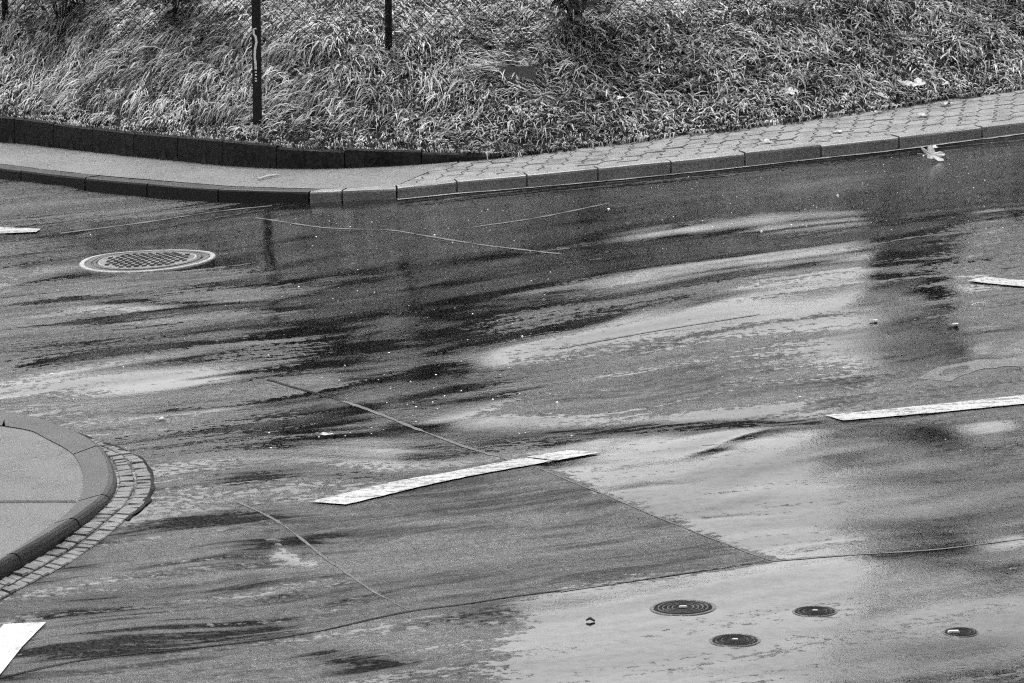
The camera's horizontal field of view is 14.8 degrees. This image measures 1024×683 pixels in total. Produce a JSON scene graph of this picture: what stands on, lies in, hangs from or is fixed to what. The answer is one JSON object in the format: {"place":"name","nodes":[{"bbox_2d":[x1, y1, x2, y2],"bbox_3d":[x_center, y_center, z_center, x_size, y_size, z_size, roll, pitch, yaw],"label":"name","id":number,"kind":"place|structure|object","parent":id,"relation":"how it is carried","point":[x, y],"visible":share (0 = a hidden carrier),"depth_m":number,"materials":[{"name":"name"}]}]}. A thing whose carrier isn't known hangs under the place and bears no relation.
{"place":"outdoors","nodes":[
{"label":"outdoors","id":0,"kind":"place"},
{"bbox_2d":[0,142,438,188],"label":"footway","id":1,"kind":"structure","parent":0,"point":[57,159],"depth_m":25.58,"materials":[{"name":"concrete"}]},
{"bbox_2d":[0,116,508,168],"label":"retaining wall","id":2,"kind":"structure","parent":1,"relation":"on","point":[62,135],"depth_m":25.98,"materials":[{"name":"concrete"}]},
{"bbox_2d":[257,173,279,179],"bbox_3d":[-1.550,-1.049,25.105,0.182,0.026,0.027,-10,14,-43],"label":"twig","id":3,"kind":"object","parent":1,"relation":"on","point":[266,176],"visible":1,"depth_m":25.10,"materials":[{"name":"wood"}]},
{"bbox_2d":[0,134,1023,682],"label":"road","id":4,"kind":"structure","parent":0,"point":[846,278],"depth_m":17.27,"materials":[{"name":"grey asphalt"}]},
{"bbox_2d":[0,411,6,426],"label":"island kerb","id":5,"kind":"structure","parent":4,"relation":"on","point":[2,416],"depth_m":17.70,"materials":[{"name":"grey concrete"}]},
{"bbox_2d":[0,554,19,579],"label":"island kerb","id":6,"kind":"structure","parent":4,"relation":"on","point":[9,564],"depth_m":14.75,"materials":[{"name":"grey concrete"}]},
{"bbox_2d":[0,164,35,180],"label":"kerb stone","id":7,"kind":"object","parent":4,"relation":"on","point":[9,172],"visible":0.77,"depth_m":26.39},
{"bbox_2d":[0,227,39,232],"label":"road marking","id":8,"kind":"object","parent":4,"relation":"on","point":[10,230],"visible":1,"depth_m":24.12,"materials":[{"name":"paint"}]},
{"bbox_2d":[0,622,45,673],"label":"road marking","id":9,"kind":"object","parent":4,"relation":"on","point":[15,638],"visible":1,"depth_m":13.72,"materials":[{"name":"paint"}]},
{"bbox_2d":[0,426,82,557],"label":"island paving","id":10,"kind":"structure","parent":4,"relation":"on","point":[41,482],"depth_m":16.11,"materials":[{"name":"concrete"}]},
{"bbox_2d":[6,519,78,567],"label":"island kerb","id":11,"kind":"structure","parent":4,"relation":"on","point":[46,540],"depth_m":15.11,"materials":[{"name":"grey concrete"}]},
{"bbox_2d":[4,412,99,454],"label":"island kerb","id":12,"kind":"structure","parent":4,"relation":"on","point":[72,442],"depth_m":17.28,"materials":[{"name":"grey concrete"}]},
{"bbox_2d":[21,168,99,189],"bbox_3d":[-2.974,-1.048,26.037,0.130,0.164,0.737,-9,13,-40],"label":"kerb stone","id":13,"kind":"object","parent":4,"relation":"on","point":[54,177],"visible":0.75,"depth_m":25.99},
{"bbox_2d":[0,438,150,599],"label":"gutter","id":14,"kind":"object","parent":4,"relation":"on","point":[118,502],"visible":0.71,"depth_m":15.49,"materials":[{"name":"grey stone"}]},
{"bbox_2d":[55,495,109,527],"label":"island kerb","id":15,"kind":"structure","parent":4,"relation":"on","point":[82,513],"depth_m":15.61,"materials":[{"name":"grey concrete"}]},
{"bbox_2d":[74,446,116,500],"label":"island kerb","id":16,"kind":"structure","parent":4,"relation":"on","point":[98,472],"depth_m":16.28,"materials":[{"name":"grey concrete"}]},
{"bbox_2d":[79,433,155,518],"bbox_3d":[-2.065,0.474,17.177,0.618,0.149,3.367,-6,12,-28],"label":"gutter joint","id":17,"kind":"object","parent":4,"relation":"on","point":[148,499],"visible":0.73,"depth_m":16.23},
{"bbox_2d":[85,176,160,196],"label":"kerb stone","id":18,"kind":"object","parent":4,"relation":"on","point":[121,186],"visible":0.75,"depth_m":25.48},
{"bbox_2d":[79,250,215,272],"bbox_3d":[-2.078,-0.465,22.517,0.777,0.049,0.777,0,10,0],"label":"manhole","id":19,"kind":"object","parent":4,"relation":"on","point":[140,261],"visible":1,"depth_m":22.45,"materials":[{"name":"metal"}]},
{"bbox_2d":[61,205,271,233],"bbox_3d":[-2.127,-0.755,24.186,1.354,0.098,0.131,-4,11,-22],"label":"road joint","id":20,"kind":"object","parent":4,"relation":"on","point":[158,220],"visible":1,"depth_m":24.18,"materials":[{"name":"grey asphalt"}]},
{"bbox_2d":[147,181,231,201],"bbox_3d":[-2.044,-0.929,25.066,0.681,0.164,0.130,10,14,44],"label":"kerb stone","id":21,"kind":"object","parent":4,"relation":"on","point":[181,191],"visible":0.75,"depth_m":25.02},
{"bbox_2d":[219,186,318,202],"bbox_3d":[-1.512,-0.885,24.628,0.703,0.170,0.130,7,12,34],"label":"kerb stone","id":22,"kind":"object","parent":4,"relation":"on","point":[251,194],"visible":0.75,"depth_m":24.58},
{"bbox_2d":[267,379,344,400],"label":"road joint","id":23,"kind":"object","parent":4,"relation":"on","point":[341,399],"visible":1,"depth_m":18.31,"materials":[{"name":"grey asphalt"}]},
{"bbox_2d":[237,502,406,609],"bbox_3d":[-0.712,0.803,14.930,0.061,0.025,1.971,-4,11,-21],"label":"road joint","id":24,"kind":"object","parent":4,"relation":"on","point":[324,557],"visible":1,"depth_m":14.97,"materials":[{"name":"grey asphalt"}]},
{"bbox_2d":[310,188,345,202],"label":"kerb stone","id":25,"kind":"object","parent":4,"relation":"on","point":[327,195],"visible":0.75,"depth_m":24.35,"materials":[{"name":"stone"}]},
{"bbox_2d":[343,185,395,201],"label":"kerb stone","id":26,"kind":"object","parent":4,"relation":"on","point":[370,193],"visible":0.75,"depth_m":24.29,"materials":[{"name":"stone"}]},
{"bbox_2d":[0,560,771,677],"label":"road joint","id":27,"kind":"object","parent":4,"relation":"on","point":[346,624],"visible":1,"depth_m":13.82,"materials":[{"name":"black asphalt"}]},
{"bbox_2d":[256,217,559,253],"bbox_3d":[-0.619,-0.621,22.886,0.138,0.113,2.788,-9,13,-40],"label":"road joint","id":28,"kind":"object","parent":4,"relation":"on","point":[414,233],"visible":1,"depth_m":22.74,"materials":[{"name":"grey asphalt"}]},
{"bbox_2d":[340,400,511,459],"bbox_3d":[-0.388,0.385,17.178,0.059,0.066,1.886,-5,11,-26],"label":"road joint","id":29,"kind":"object","parent":4,"relation":"on","point":[400,422],"visible":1,"depth_m":17.24,"materials":[{"name":"grey asphalt"}]},
{"bbox_2d":[397,179,455,197],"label":"kerb stone","id":30,"kind":"object","parent":4,"relation":"on","point":[445,186],"visible":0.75,"depth_m":24.32,"materials":[{"name":"stone"}]},
{"bbox_2d":[309,457,549,503],"bbox_3d":[-0.323,0.565,16.054,1.129,0.043,0.163,-8,13,-38],"label":"road marking","id":31,"kind":"object","parent":4,"relation":"on","point":[375,491],"visible":1,"depth_m":16.00,"materials":[{"name":"paint"}]},
{"bbox_2d":[454,172,525,191],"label":"kerb stone","id":32,"kind":"object","parent":4,"relation":"on","point":[493,182],"visible":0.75,"depth_m":24.39,"materials":[{"name":"stone"}]},
{"bbox_2d":[51,155,973,433],"bbox_3d":[0.223,-0.264,20.576,5.634,0.391,8.627,0,10,0],"label":"rain splash","id":33,"kind":"object","parent":4,"relation":"on","point":[509,367],"visible":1,"depth_m":19.73,"materials":[{"name":"liquid"}]},
{"bbox_2d":[474,203,607,226],"bbox_3d":[0.200,-0.742,23.210,0.955,0.066,0.080,-7,12,-32],"label":"road joint","id":34,"kind":"object","parent":4,"relation":"on","point":[541,216],"visible":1,"depth_m":23.18,"materials":[{"name":"grey asphalt"}]},
{"bbox_2d":[524,166,596,186],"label":"kerb stone","id":35,"kind":"object","parent":4,"relation":"on","point":[562,176],"visible":0.75,"depth_m":24.47,"materials":[{"name":"stone"}]},
{"bbox_2d":[527,450,598,459],"bbox_3d":[0.218,0.471,16.462,0.267,0.013,0.167,-7,13,-36],"label":"road marking","id":36,"kind":"object","parent":4,"relation":"on","point":[560,455],"visible":1,"depth_m":16.46,"materials":[{"name":"paint"}]},
{"bbox_2d":[594,158,669,180],"bbox_3d":[0.746,-1.047,24.628,0.460,0.162,0.130,-3,11,-14],"label":"kerb stone","id":37,"kind":"object","parent":4,"relation":"on","point":[651,167],"visible":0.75,"depth_m":24.57,"materials":[{"name":"stone"}]},
{"bbox_2d":[529,465,770,559],"bbox_3d":[0.499,0.655,15.458,0.030,0.017,1.977,-5,11,-27],"label":"road joint","id":38,"kind":"object","parent":4,"relation":"on","point":[649,513],"visible":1,"depth_m":15.39,"materials":[{"name":"black asphalt"}]},
{"bbox_2d":[560,314,758,347],"bbox_3d":[0.721,-0.053,19.184,1.104,0.081,0.037,-5,11,-26],"label":"road joint","id":39,"kind":"object","parent":4,"relation":"on","point":[652,331],"visible":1,"depth_m":19.16,"materials":[{"name":"grey asphalt"}]},
{"bbox_2d":[650,599,716,615],"bbox_3d":[0.602,0.936,13.910,0.236,0.013,0.236,0,10,0],"label":"valve cover","id":40,"kind":"object","parent":4,"relation":"on","point":[684,607],"visible":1,"depth_m":13.90,"materials":[{"name":"metal"}]},
{"bbox_2d":[666,151,743,173],"bbox_3d":[1.207,-1.097,24.750,0.478,0.163,0.130,-3,11,-16],"label":"kerb stone","id":41,"kind":"object","parent":4,"relation":"on","point":[707,161],"visible":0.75,"depth_m":24.69,"materials":[{"name":"stone"}]},
{"bbox_2d":[398,133,1023,199],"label":"gutter lip","id":42,"kind":"object","parent":4,"relation":"on","point":[722,168],"visible":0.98,"depth_m":24.69,"materials":[{"name":"grey concrete"}]},
{"bbox_2d":[709,633,760,646],"bbox_3d":[0.758,1.014,13.433,0.176,0.010,0.176,0,10,0],"label":"valve cover","id":43,"kind":"object","parent":4,"relation":"on","point":[734,640],"visible":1,"depth_m":13.43,"materials":[{"name":"metal"}]},
{"bbox_2d":[739,142,819,165],"bbox_3d":[1.685,-1.162,24.892,0.506,0.165,0.130,-3,11,-18],"label":"kerb stone","id":44,"kind":"object","parent":4,"relation":"on","point":[780,153],"visible":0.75,"depth_m":24.84,"materials":[{"name":"stone"}]},
{"bbox_2d":[561,538,1023,591],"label":"road joint","id":45,"kind":"object","parent":4,"relation":"on","point":[794,559],"visible":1,"depth_m":14.62,"materials":[{"name":"black asphalt"}]},
{"bbox_2d":[792,606,837,616],"bbox_3d":[1.059,0.941,13.810,0.160,0.010,0.160,0,10,0],"label":"valve cover","id":46,"kind":"object","parent":4,"relation":"on","point":[814,611],"visible":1,"depth_m":13.81,"materials":[{"name":"metal"}]},
{"bbox_2d":[817,135,897,156],"bbox_3d":[2.182,-1.211,25.039,0.516,0.164,0.130,-3,11,-15],"label":"kerb stone","id":47,"kind":"object","parent":4,"relation":"on","point":[856,146],"visible":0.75,"depth_m":24.98,"materials":[{"name":"stone"}]},
{"bbox_2d":[827,395,1023,419],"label":"road marking","id":48,"kind":"object","parent":4,"relation":"on","point":[980,403],"visible":1,"depth_m":17.16,"materials":[{"name":"paint"}]},
{"bbox_2d":[918,145,944,160],"bbox_3d":[2.584,-1.159,24.343,0.225,0.022,0.162,0,40,-35],"label":"fallen leaf","id":49,"kind":"object","parent":4,"relation":"on","point":[931,152],"visible":1,"depth_m":24.36,"materials":[{"name":"white plant"}]},
{"bbox_2d":[892,125,980,148],"bbox_3d":[2.706,-1.280,25.202,0.576,0.168,0.130,-4,11,-20],"label":"kerb stone","id":50,"kind":"object","parent":4,"relation":"on","point":[931,137],"visible":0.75,"depth_m":25.14,"materials":[{"name":"stone"}]},
{"bbox_2d":[943,627,978,636],"bbox_3d":[1.534,0.991,13.492,0.124,0.010,0.124,0,10,0],"label":"valve cover","id":51,"kind":"object","parent":4,"relation":"on","point":[960,632],"visible":1,"depth_m":13.48,"materials":[{"name":"metal"}]},
{"bbox_2d":[918,357,1023,380],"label":"worn marking","id":52,"kind":"object","parent":4,"relation":"on","point":[975,365],"visible":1,"depth_m":17.90,"materials":[{"name":"paint"}]},
{"bbox_2d":[968,276,1023,285],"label":"road marking","id":53,"kind":"object","parent":4,"relation":"on","point":[1002,281],"visible":1,"depth_m":19.94,"materials":[{"name":"paint"}]},
{"bbox_2d":[974,118,1023,137],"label":"kerb stone","id":54,"kind":"object","parent":4,"relation":"on","point":[1015,126],"visible":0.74,"depth_m":25.30,"materials":[{"name":"stone"}]},
{"bbox_2d":[0,0,1023,167],"bbox_3d":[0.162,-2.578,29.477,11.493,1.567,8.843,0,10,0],"label":"grass","id":55,"kind":"structure","parent":0,"point":[883,8],"depth_m":26.62,"materials":[{"name":"plant"}]},
{"bbox_2d":[25,0,103,22],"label":"shrub","id":56,"kind":"object","parent":55,"relation":"on","point":[59,4],"visible":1,"depth_m":28.50,"materials":[{"name":"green plant"}]},
{"bbox_2d":[153,0,200,25],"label":"shrub","id":57,"kind":"object","parent":55,"relation":"on","point":[171,15],"visible":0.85,"depth_m":27.63,"materials":[{"name":"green plant"}]},
{"bbox_2d":[251,0,261,124],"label":"marker post","id":58,"kind":"object","parent":55,"relation":"on","point":[256,63],"visible":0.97,"depth_m":25.81,"materials":[{"name":"metal"}]},
{"bbox_2d":[0,0,939,52],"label":"fence","id":59,"kind":"object","parent":55,"relation":"on","point":[388,40],"visible":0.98,"depth_m":26.52,"materials":[{"name":"metal"}]},
{"bbox_2d":[499,66,535,79],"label":"boundary stone","id":60,"kind":"object","parent":55,"relation":"on","point":[527,72],"visible":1,"depth_m":26.08,"materials":[{"name":"grey stone"}]},
{"bbox_2d":[548,0,604,24],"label":"shrub","id":61,"kind":"object","parent":55,"relation":"on","point":[579,7],"visible":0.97,"depth_m":26.56,"materials":[{"name":"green plant"}]},
{"bbox_2d":[783,87,798,93],"bbox_3d":[1.835,-1.662,26.189,0.133,0.011,0.095,-3,36,-8],"label":"fallen leaf","id":62,"kind":"object","parent":55,"relation":"on","point":[790,90],"visible":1,"depth_m":26.20,"materials":[{"name":"plant"}]},
{"bbox_2d":[874,92,885,97],"bbox_3d":[2.454,-1.647,26.317,0.087,0.009,0.133,25,20,6],"label":"fallen leaf","id":63,"kind":"object","parent":55,"relation":"on","point":[880,93],"visible":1,"depth_m":26.32,"materials":[{"name":"white plant"}]},
{"bbox_2d":[898,80,911,85],"bbox_3d":[2.640,-1.739,26.564,0.104,0.012,0.159,32,29,32],"label":"fallen leaf","id":64,"kind":"object","parent":55,"relation":"on","point":[907,82],"visible":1,"depth_m":26.58,"materials":[{"name":"white plant"}]},
{"bbox_2d":[909,78,925,86],"bbox_3d":[2.725,-1.745,26.618,0.159,0.013,0.104,13,43,42],"label":"fallen leaf","id":65,"kind":"object","parent":55,"relation":"on","point":[918,81],"visible":1,"depth_m":26.62,"materials":[{"name":"white plant"}]},
{"bbox_2d":[398,89,1023,184],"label":"pavement","id":66,"kind":"structure","parent":0,"point":[990,108],"depth_m":25.46,"materials":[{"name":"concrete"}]}
]}

